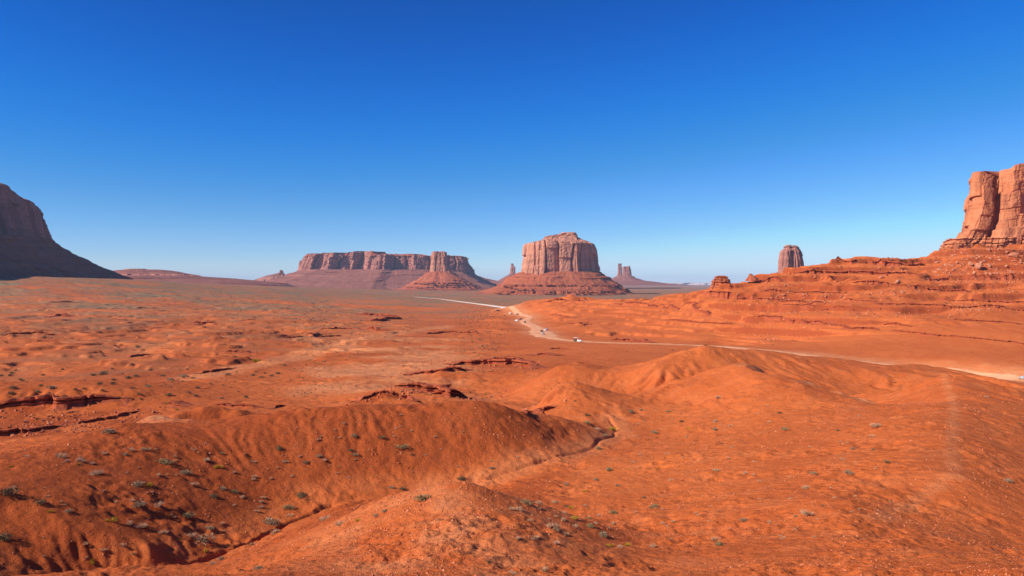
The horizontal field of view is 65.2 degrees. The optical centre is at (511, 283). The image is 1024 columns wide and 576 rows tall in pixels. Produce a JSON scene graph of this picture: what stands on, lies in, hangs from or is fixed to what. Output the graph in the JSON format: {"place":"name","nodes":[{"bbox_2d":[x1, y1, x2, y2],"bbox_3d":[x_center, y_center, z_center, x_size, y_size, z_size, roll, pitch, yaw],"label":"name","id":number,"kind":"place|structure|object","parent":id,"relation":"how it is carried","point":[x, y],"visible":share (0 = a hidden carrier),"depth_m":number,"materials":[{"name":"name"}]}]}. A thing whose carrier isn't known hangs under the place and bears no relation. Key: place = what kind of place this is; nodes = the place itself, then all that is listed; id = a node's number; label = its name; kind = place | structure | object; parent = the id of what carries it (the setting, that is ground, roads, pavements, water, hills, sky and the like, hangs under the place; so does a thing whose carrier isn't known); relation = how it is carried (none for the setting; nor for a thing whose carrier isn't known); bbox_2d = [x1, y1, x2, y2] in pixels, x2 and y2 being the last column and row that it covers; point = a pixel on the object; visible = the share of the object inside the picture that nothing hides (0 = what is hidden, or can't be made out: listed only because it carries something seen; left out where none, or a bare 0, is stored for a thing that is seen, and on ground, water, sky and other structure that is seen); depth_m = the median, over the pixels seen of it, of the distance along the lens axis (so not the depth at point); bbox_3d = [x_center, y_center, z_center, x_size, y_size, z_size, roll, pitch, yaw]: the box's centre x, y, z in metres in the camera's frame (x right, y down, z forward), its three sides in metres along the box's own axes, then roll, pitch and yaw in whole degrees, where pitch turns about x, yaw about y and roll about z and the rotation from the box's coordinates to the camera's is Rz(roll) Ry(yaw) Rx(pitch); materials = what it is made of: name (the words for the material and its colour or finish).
{"place":"outdoors","nodes":[
{"label":"outdoors","id":0,"kind":"place"},
{"bbox_2d":[421,297,505,307],"bbox_3d":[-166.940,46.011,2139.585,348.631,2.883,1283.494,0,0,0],"label":"road","id":1,"kind":"structure","parent":0,"point":[475,303],"depth_m":1754.87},
{"bbox_2d":[0,244,1023,575],"bbox_3d":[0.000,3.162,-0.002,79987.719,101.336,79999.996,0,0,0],"label":"ground","id":2,"kind":"structure","parent":0,"point":[588,372],"depth_m":118.78,"materials":[{"name":"soil"}]},
{"bbox_2d":[0,530,12,540],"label":"dark scrub bush","id":3,"kind":"object","parent":2,"relation":"on","point":[4,536],"visible":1,"depth_m":72.37,"materials":[{"name":"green plant"}]},
{"bbox_2d":[0,487,18,496],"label":"dark scrub bush","id":4,"kind":"object","parent":2,"relation":"on","point":[7,491],"visible":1,"depth_m":78.56,"materials":[{"name":"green plant"}]},
{"bbox_2d":[1,331,62,335],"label":"rock ledge","id":5,"kind":"object","parent":2,"relation":"on","point":[40,332],"visible":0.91,"depth_m":647.70,"materials":[{"name":"stone"}]},
{"bbox_2d":[0,425,65,435],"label":"rock ledge","id":6,"kind":"object","parent":2,"relation":"on","point":[15,430],"visible":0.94,"depth_m":162.28,"materials":[{"name":"stone"}]},
{"bbox_2d":[32,498,49,504],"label":"dark scrub bush","id":7,"kind":"object","parent":2,"relation":"on","point":[39,501],"visible":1,"depth_m":78.59,"materials":[{"name":"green plant"}]},
{"bbox_2d":[54,452,66,457],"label":"dry grass clump","id":8,"kind":"object","parent":2,"relation":"on","point":[62,456],"visible":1,"depth_m":93.31,"materials":[{"name":"beige plant"}]},
{"bbox_2d":[44,313,77,316],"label":"rock ledge","id":9,"kind":"object","parent":2,"relation":"on","point":[61,315],"visible":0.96,"depth_m":950.42,"materials":[{"name":"stone"}]},
{"bbox_2d":[0,393,132,410],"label":"rock ledge","id":10,"kind":"object","parent":2,"relation":"on","point":[67,403],"visible":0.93,"depth_m":190.93,"materials":[{"name":"stone"}]},
{"bbox_2d":[0,183,133,279],"bbox_3d":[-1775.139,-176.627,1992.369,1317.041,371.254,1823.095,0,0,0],"label":"shaded mesa","id":11,"kind":"structure","parent":2,"relation":"on","point":[30,246],"depth_m":2283.93,"materials":[{"name":"stone"}]},
{"bbox_2d":[75,457,85,462],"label":"dry grass clump","id":12,"kind":"object","parent":2,"relation":"on","point":[79,459],"visible":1,"depth_m":92.75,"materials":[{"name":"beige plant"}]},
{"bbox_2d":[87,468,102,474],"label":"dry grass clump","id":13,"kind":"object","parent":2,"relation":"on","point":[94,472],"visible":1,"depth_m":90.58,"materials":[{"name":"beige plant"}]},
{"bbox_2d":[69,410,139,424],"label":"rock ledge","id":14,"kind":"object","parent":2,"relation":"on","point":[123,413],"visible":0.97,"depth_m":177.69,"materials":[{"name":"stone"}]},
{"bbox_2d":[101,428,116,433],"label":"grey sage shrub","id":15,"kind":"object","parent":2,"relation":"on","point":[106,430],"visible":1,"depth_m":104.66,"materials":[{"name":"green plant"}]},
{"bbox_2d":[104,516,117,521],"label":"yellow rabbitbrush","id":16,"kind":"object","parent":2,"relation":"on","point":[114,519],"visible":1,"depth_m":79.99,"materials":[{"name":"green plant"}]},
{"bbox_2d":[130,481,144,485],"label":"grey sage shrub","id":17,"kind":"object","parent":2,"relation":"on","point":[137,483],"visible":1,"depth_m":90.47,"materials":[{"name":"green plant"}]},
{"bbox_2d":[130,501,146,506],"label":"grey sage shrub","id":18,"kind":"object","parent":2,"relation":"on","point":[139,503],"visible":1,"depth_m":85.22,"materials":[{"name":"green plant"}]},
{"bbox_2d":[124,354,154,357],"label":"rock ledge","id":19,"kind":"object","parent":2,"relation":"on","point":[133,355],"visible":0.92,"depth_m":463.18,"materials":[{"name":"stone"}]},
{"bbox_2d":[135,522,147,528],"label":"dry grass clump","id":20,"kind":"object","parent":2,"relation":"on","point":[145,524],"visible":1,"depth_m":81.49,"materials":[{"name":"beige plant"}]},
{"bbox_2d":[154,500,163,506],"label":"dry grass clump","id":21,"kind":"object","parent":2,"relation":"on","point":[157,504],"visible":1,"depth_m":87.27,"materials":[{"name":"beige plant"}]},
{"bbox_2d":[155,458,173,463],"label":"green sage shrub","id":22,"kind":"object","parent":2,"relation":"on","point":[165,460],"visible":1,"depth_m":98.92,"materials":[{"name":"green plant"}]},
{"bbox_2d":[159,400,197,407],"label":"rock ledge","id":23,"kind":"object","parent":2,"relation":"on","point":[181,403],"visible":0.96,"depth_m":192.41,"materials":[{"name":"stone"}]},
{"bbox_2d":[177,373,188,377],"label":"grey sage shrub","id":24,"kind":"object","parent":2,"relation":"on","point":[183,375],"visible":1,"depth_m":301.02,"materials":[{"name":"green plant"}]},
{"bbox_2d":[180,469,192,474],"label":"grey sage shrub","id":25,"kind":"object","parent":2,"relation":"on","point":[185,471],"visible":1,"depth_m":98.18,"materials":[{"name":"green plant"}]},
{"bbox_2d":[183,512,195,517],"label":"green sage shrub","id":26,"kind":"object","parent":2,"relation":"on","point":[189,514],"visible":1,"depth_m":88.18,"materials":[{"name":"green plant"}]},
{"bbox_2d":[185,532,196,536],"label":"dry grass clump","id":27,"kind":"object","parent":2,"relation":"on","point":[191,535],"visible":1,"depth_m":84.09,"materials":[{"name":"beige plant"}]},
{"bbox_2d":[194,533,215,544],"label":"grey sage shrub","id":28,"kind":"object","parent":2,"relation":"on","point":[204,539],"visible":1,"depth_m":83.96,"materials":[{"name":"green plant"}]},
{"bbox_2d":[194,321,215,324],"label":"rock ledge","id":29,"kind":"object","parent":2,"relation":"on","point":[205,322],"visible":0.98,"depth_m":815.99,"materials":[{"name":"stone"}]},
{"bbox_2d":[114,269,297,286],"bbox_3d":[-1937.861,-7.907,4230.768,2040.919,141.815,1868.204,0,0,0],"label":"red mesa","id":30,"kind":"structure","parent":2,"relation":"on","point":[158,275],"depth_m":3754.90,"materials":[{"name":"stone"}]},
{"bbox_2d":[196,368,236,373],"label":"rock ledge","id":31,"kind":"object","parent":2,"relation":"on","point":[211,370],"visible":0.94,"depth_m":311.59,"materials":[{"name":"stone"}]},
{"bbox_2d":[214,403,261,407],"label":"rock ledge","id":32,"kind":"object","parent":2,"relation":"on","point":[235,405],"visible":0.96,"depth_m":189.20,"materials":[{"name":"stone"}]},
{"bbox_2d":[225,350,257,353],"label":"rock ledge","id":33,"kind":"object","parent":2,"relation":"on","point":[238,351],"visible":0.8,"depth_m":464.56,"materials":[{"name":"stone"}]},
{"bbox_2d":[251,565,262,570],"bbox_3d":[-14.811,16.539,46.646,0.720,0.345,0.608,0,0,-7],"label":"grey sage shrub","id":34,"kind":"object","parent":2,"relation":"on","point":[258,567],"visible":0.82,"depth_m":46.61,"materials":[{"name":"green plant"}]},
{"bbox_2d":[262,517,279,525],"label":"grey sage shrub","id":35,"kind":"object","parent":2,"relation":"on","point":[266,521],"visible":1,"depth_m":93.02,"materials":[{"name":"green plant"}]},
{"bbox_2d":[270,528,279,533],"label":"dry grass clump","id":36,"kind":"object","parent":2,"relation":"on","point":[275,531],"visible":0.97,"depth_m":89.22,"materials":[{"name":"beige plant"}]},
{"bbox_2d":[268,404,285,408],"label":"rock ledge","id":37,"kind":"object","parent":2,"relation":"on","point":[277,406],"visible":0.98,"depth_m":188.93,"materials":[{"name":"stone"}]},
{"bbox_2d":[281,504,294,509],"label":"green sage shrub","id":38,"kind":"object","parent":2,"relation":"on","point":[288,506],"visible":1,"depth_m":98.22,"materials":[{"name":"green plant"}]},
{"bbox_2d":[296,491,305,498],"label":"dark scrub bush","id":39,"kind":"object","parent":2,"relation":"on","point":[302,495],"visible":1,"depth_m":101.22,"materials":[{"name":"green plant"}]},
{"bbox_2d":[280,333,340,337],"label":"rock ledge","id":40,"kind":"object","parent":2,"relation":"on","point":[309,333],"visible":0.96,"depth_m":596.20,"materials":[{"name":"stone"}]},
{"bbox_2d":[318,515,330,520],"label":"dry grass clump","id":41,"kind":"object","parent":2,"relation":"on","point":[323,519],"visible":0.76,"depth_m":74.88,"materials":[{"name":"beige plant"}]},
{"bbox_2d":[318,326,390,330],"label":"rock ledge","id":42,"kind":"object","parent":2,"relation":"on","point":[374,328],"visible":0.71,"depth_m":713.07,"materials":[{"name":"stone"}]},
{"bbox_2d":[255,251,496,288],"bbox_3d":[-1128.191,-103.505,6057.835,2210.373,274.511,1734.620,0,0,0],"label":"long mesa","id":43,"kind":"structure","parent":2,"relation":"on","point":[366,270],"depth_m":5583.53,"materials":[{"name":"stone"}]},
{"bbox_2d":[357,312,398,316],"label":"rock ledge","id":44,"kind":"object","parent":2,"relation":"on","point":[379,314],"visible":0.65,"depth_m":1166.98,"materials":[{"name":"stone"}]},
{"bbox_2d":[363,316,405,321],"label":"rock ledge","id":45,"kind":"object","parent":2,"relation":"on","point":[384,318],"visible":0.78,"depth_m":949.19,"materials":[{"name":"stone"}]},
{"bbox_2d":[350,390,419,402],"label":"rock ledge","id":46,"kind":"object","parent":2,"relation":"on","point":[368,396],"visible":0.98,"depth_m":157.20,"materials":[{"name":"stone"}]},
{"bbox_2d":[395,443,409,448],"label":"green sage shrub","id":47,"kind":"object","parent":2,"relation":"on","point":[402,446],"visible":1,"depth_m":113.82,"materials":[{"name":"green plant"}]},
{"bbox_2d":[413,494,430,501],"bbox_3d":[-6.421,15.430,57.739,1.389,0.556,1.148,0,0,-22],"label":"green sage shrub","id":48,"kind":"object","parent":2,"relation":"on","point":[424,497],"visible":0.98,"depth_m":57.67,"materials":[{"name":"green plant"}]},
{"bbox_2d":[382,382,476,399],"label":"rock ledge","id":49,"kind":"object","parent":2,"relation":"on","point":[444,390],"visible":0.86,"depth_m":217.16,"materials":[{"name":"stone"}]},
{"bbox_2d":[401,365,472,375],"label":"rock ledge","id":50,"kind":"object","parent":2,"relation":"on","point":[451,368],"visible":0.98,"depth_m":292.46,"materials":[{"name":"stone"}]},
{"bbox_2d":[391,251,484,290],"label":"tower butte","id":51,"kind":"object","parent":2,"relation":"on","point":[439,276],"visible":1,"depth_m":4870.39,"materials":[{"name":"stone"}]},
{"bbox_2d":[423,331,479,333],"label":"rock ledge","id":52,"kind":"object","parent":2,"relation":"on","point":[439,332],"visible":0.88,"depth_m":699.32,"materials":[{"name":"stone"}]},
{"bbox_2d":[447,358,547,368],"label":"rock ledge","id":53,"kind":"object","parent":2,"relation":"on","point":[530,364],"visible":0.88,"depth_m":317.60,"materials":[{"name":"stone"}]},
{"bbox_2d":[491,263,515,284],"bbox_3d":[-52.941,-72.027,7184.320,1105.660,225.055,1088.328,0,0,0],"label":"rock spire","id":54,"kind":"object","parent":2,"relation":"on","point":[512,272],"visible":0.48,"depth_m":7165.23,"materials":[{"name":"stone"}]},
{"bbox_2d":[485,357,528,360],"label":"rock ledge","id":55,"kind":"object","parent":2,"relation":"on","point":[517,358],"visible":0.55,"depth_m":338.54,"materials":[{"name":"stone"}]},
{"bbox_2d":[1,258,1015,400],"bbox_3d":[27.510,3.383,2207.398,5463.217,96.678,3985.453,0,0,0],"label":"scrub","id":56,"kind":"object","parent":2,"relation":"on","point":[352,340],"visible":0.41,"depth_m":625.84,"materials":[{"name":"green plant"}]},
{"bbox_2d":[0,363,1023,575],"bbox_3d":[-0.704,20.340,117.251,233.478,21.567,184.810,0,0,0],"label":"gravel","id":57,"kind":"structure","parent":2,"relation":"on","point":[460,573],"depth_m":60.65,"materials":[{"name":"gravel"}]},
{"bbox_2d":[0,246,1023,436],"bbox_3d":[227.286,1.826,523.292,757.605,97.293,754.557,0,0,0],"label":"rubble","id":58,"kind":"object","parent":2,"relation":"on","point":[154,412],"visible":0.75,"depth_m":644.44,"materials":[{"name":"stone"}]},
{"bbox_2d":[514,506,522,511],"bbox_3d":[0.451,15.618,55.786,0.638,0.481,0.915,0,0,-41],"label":"dry grass clump","id":59,"kind":"object","parent":2,"relation":"on","point":[519,509],"visible":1,"depth_m":55.74,"materials":[{"name":"beige plant"}]},
{"bbox_2d":[520,499,531,504],"bbox_3d":[1.032,15.916,58.479,1.079,0.422,0.752,0,0,18],"label":"green sage shrub","id":60,"kind":"object","parent":2,"relation":"on","point":[527,501],"visible":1,"depth_m":58.44,"materials":[{"name":"green plant"}]},
{"bbox_2d":[520,404,558,415],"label":"rock ledge","id":61,"kind":"object","parent":2,"relation":"on","point":[541,409],"visible":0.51,"depth_m":164.03,"materials":[{"name":"stone"}]},
{"bbox_2d":[528,352,559,355],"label":"rock ledge","id":62,"kind":"object","parent":2,"relation":"on","point":[544,353],"visible":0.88,"depth_m":401.60,"materials":[{"name":"stone"}]},
{"bbox_2d":[547,522,559,527],"bbox_3d":[2.650,15.660,51.976,1.083,0.487,0.798,0,0,31],"label":"dry grass clump","id":63,"kind":"object","parent":2,"relation":"on","point":[550,525],"visible":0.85,"depth_m":51.96,"materials":[{"name":"beige plant"}]},
{"bbox_2d":[474,232,637,294],"bbox_3d":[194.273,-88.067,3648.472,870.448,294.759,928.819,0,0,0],"label":"sandstone butte","id":64,"kind":"object","parent":2,"relation":"on","point":[564,263],"visible":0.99,"depth_m":3506.52,"materials":[{"name":"stone"}]},
{"bbox_2d":[544,298,569,301],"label":"rock ledge","id":65,"kind":"object","parent":2,"relation":"on","point":[557,299],"visible":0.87,"depth_m":1196.80,"materials":[{"name":"stone"}]},
{"bbox_2d":[599,530,607,536],"bbox_3d":[6.461,17.669,56.504,0.906,0.461,0.957,0,0,-32],"label":"grey sage shrub","id":66,"kind":"object","parent":2,"relation":"on","point":[603,534],"visible":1,"depth_m":56.40,"materials":[{"name":"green plant"}]},
{"bbox_2d":[612,338,654,342],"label":"rock ledge","id":67,"kind":"object","parent":2,"relation":"on","point":[633,340],"visible":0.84,"depth_m":660.04,"materials":[{"name":"stone"}]},
{"bbox_2d":[612,263,693,285],"bbox_3d":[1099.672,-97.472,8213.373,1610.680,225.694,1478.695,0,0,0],"label":"twin tower butte","id":68,"kind":"object","parent":2,"relation":"on","point":[626,278],"visible":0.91,"depth_m":8020.64,"materials":[{"name":"stone"}]},
{"bbox_2d":[614,301,711,316],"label":"rock ledge","id":69,"kind":"object","parent":2,"relation":"on","point":[694,307],"visible":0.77,"depth_m":890.34,"materials":[{"name":"stone"}]},
{"bbox_2d":[667,319,733,323],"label":"rock ledge","id":70,"kind":"object","parent":2,"relation":"on","point":[682,320],"visible":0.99,"depth_m":746.74,"materials":[{"name":"stone"}]},
{"bbox_2d":[669,283,731,284],"bbox_3d":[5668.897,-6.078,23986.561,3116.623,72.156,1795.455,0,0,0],"label":"pale far mesa","id":71,"kind":"structure","parent":2,"relation":"on","point":[693,283],"depth_m":23345.34,"materials":[{"name":"stone"}]},
{"bbox_2d":[708,276,730,290],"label":"layered knob","id":72,"kind":"object","parent":2,"relation":"on","point":[716,281],"visible":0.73,"depth_m":822.98,"materials":[{"name":"stone"}]},
{"bbox_2d":[745,274,759,280],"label":"ridge knob","id":73,"kind":"object","parent":2,"relation":"on","point":[750,277],"visible":1,"depth_m":820.26,"materials":[{"name":"stone"}]},
{"bbox_2d":[703,290,825,304],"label":"rock ledge","id":74,"kind":"object","parent":2,"relation":"on","point":[720,293],"visible":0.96,"depth_m":784.68,"materials":[{"name":"stone"}]},
{"bbox_2d":[744,276,785,284],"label":"rock ledge","id":75,"kind":"object","parent":2,"relation":"on","point":[771,279],"visible":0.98,"depth_m":820.89,"materials":[{"name":"stone"}]},
{"bbox_2d":[778,245,803,272],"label":"half hidden butte","id":76,"kind":"object","parent":2,"relation":"on","point":[790,255],"visible":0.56,"depth_m":2966.06,"materials":[{"name":"stone"}]},
{"bbox_2d":[760,288,844,295],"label":"rock ledge","id":77,"kind":"object","parent":2,"relation":"on","point":[778,290],"visible":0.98,"depth_m":761.87,"materials":[{"name":"stone"}]},
{"bbox_2d":[799,509,812,515],"bbox_3d":[21.571,16.675,58.657,1.094,0.578,0.764,0,0,26],"label":"dry grass clump","id":78,"kind":"object","parent":2,"relation":"on","point":[805,513],"visible":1,"depth_m":58.61,"materials":[{"name":"beige plant"}]},
{"bbox_2d":[753,315,879,329],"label":"rock ledge","id":79,"kind":"object","parent":2,"relation":"on","point":[769,318],"visible":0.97,"depth_m":658.65,"materials":[{"name":"stone"}]},
{"bbox_2d":[779,303,857,311],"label":"rock ledge","id":80,"kind":"object","parent":2,"relation":"on","point":[805,306],"visible":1,"depth_m":697.30,"materials":[{"name":"stone"}]},
{"bbox_2d":[844,469,853,473],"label":"grey sage shrub","id":81,"kind":"object","parent":2,"relation":"on","point":[847,472],"visible":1,"depth_m":74.60,"materials":[{"name":"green plant"}]},
{"bbox_2d":[790,267,921,275],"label":"rock ledge","id":82,"kind":"object","parent":2,"relation":"on","point":[812,270],"visible":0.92,"depth_m":833.04,"materials":[{"name":"stone"}]},
{"bbox_2d":[869,422,881,426],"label":"dry grass clump","id":83,"kind":"object","parent":2,"relation":"on","point":[874,425],"visible":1,"depth_m":105.15,"materials":[{"name":"beige plant"}]},
{"bbox_2d":[852,280,915,287],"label":"rock ledge","id":84,"kind":"object","parent":2,"relation":"on","point":[872,282],"visible":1,"depth_m":764.18,"materials":[{"name":"stone"}]},
{"bbox_2d":[836,256,935,265],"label":"rock ledge","id":85,"kind":"object","parent":2,"relation":"on","point":[881,262],"visible":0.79,"depth_m":859.63,"materials":[{"name":"stone"}]},
{"bbox_2d":[884,322,916,326],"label":"rock ledge","id":86,"kind":"object","parent":2,"relation":"on","point":[896,323],"visible":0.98,"depth_m":599.34,"materials":[{"name":"stone"}]},
{"bbox_2d":[839,298,1023,310],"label":"rock ledge","id":87,"kind":"object","parent":2,"relation":"on","point":[974,306],"visible":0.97,"depth_m":670.75,"materials":[{"name":"stone"}]},
{"bbox_2d":[906,284,973,292],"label":"rock ledge","id":88,"kind":"object","parent":2,"relation":"on","point":[947,290],"visible":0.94,"depth_m":755.43,"materials":[{"name":"stone"}]},
{"bbox_2d":[893,330,1023,344],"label":"rock ledge","id":89,"kind":"object","parent":2,"relation":"on","point":[928,334],"visible":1,"depth_m":551.14,"materials":[{"name":"stone"}]},
{"bbox_2d":[920,273,1023,280],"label":"rock ledge","id":90,"kind":"object","parent":2,"relation":"on","point":[1008,276],"visible":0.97,"depth_m":797.63,"materials":[{"name":"stone"}]},
{"bbox_2d":[974,263,982,268],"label":"boulder","id":91,"kind":"object","parent":2,"relation":"on","point":[978,266],"visible":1,"depth_m":821.20,"materials":[{"name":"stone"}]},
{"bbox_2d":[939,163,1023,249],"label":"red cliff","id":92,"kind":"structure","parent":2,"relation":"on","point":[994,208],"depth_m":964.74,"materials":[{"name":"stone"}]},
{"bbox_2d":[940,299,1023,302],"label":"rock ledge","id":93,"kind":"object","parent":2,"relation":"on","point":[995,301],"visible":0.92,"depth_m":701.05,"materials":[{"name":"stone"}]},
{"bbox_2d":[953,319,1020,324],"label":"rock ledge","id":94,"kind":"object","parent":2,"relation":"on","point":[988,321],"visible":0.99,"depth_m":593.52,"materials":[{"name":"stone"}]},
{"bbox_2d":[1007,252,1018,256],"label":"boulder","id":95,"kind":"object","parent":2,"relation":"on","point":[1014,254],"visible":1,"depth_m":844.99,"materials":[{"name":"stone"}]},
{"bbox_2d":[0,0,1023,282],"label":"sky","id":96,"kind":"structure","parent":0,"point":[685,141],"materials":[{"name":"blue"}]},
{"bbox_2d":[491,306,1023,380],"bbox_3d":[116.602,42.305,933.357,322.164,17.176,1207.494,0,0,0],"label":"road","id":97,"kind":"structure","parent":0,"point":[536,332],"depth_m":590.13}
]}

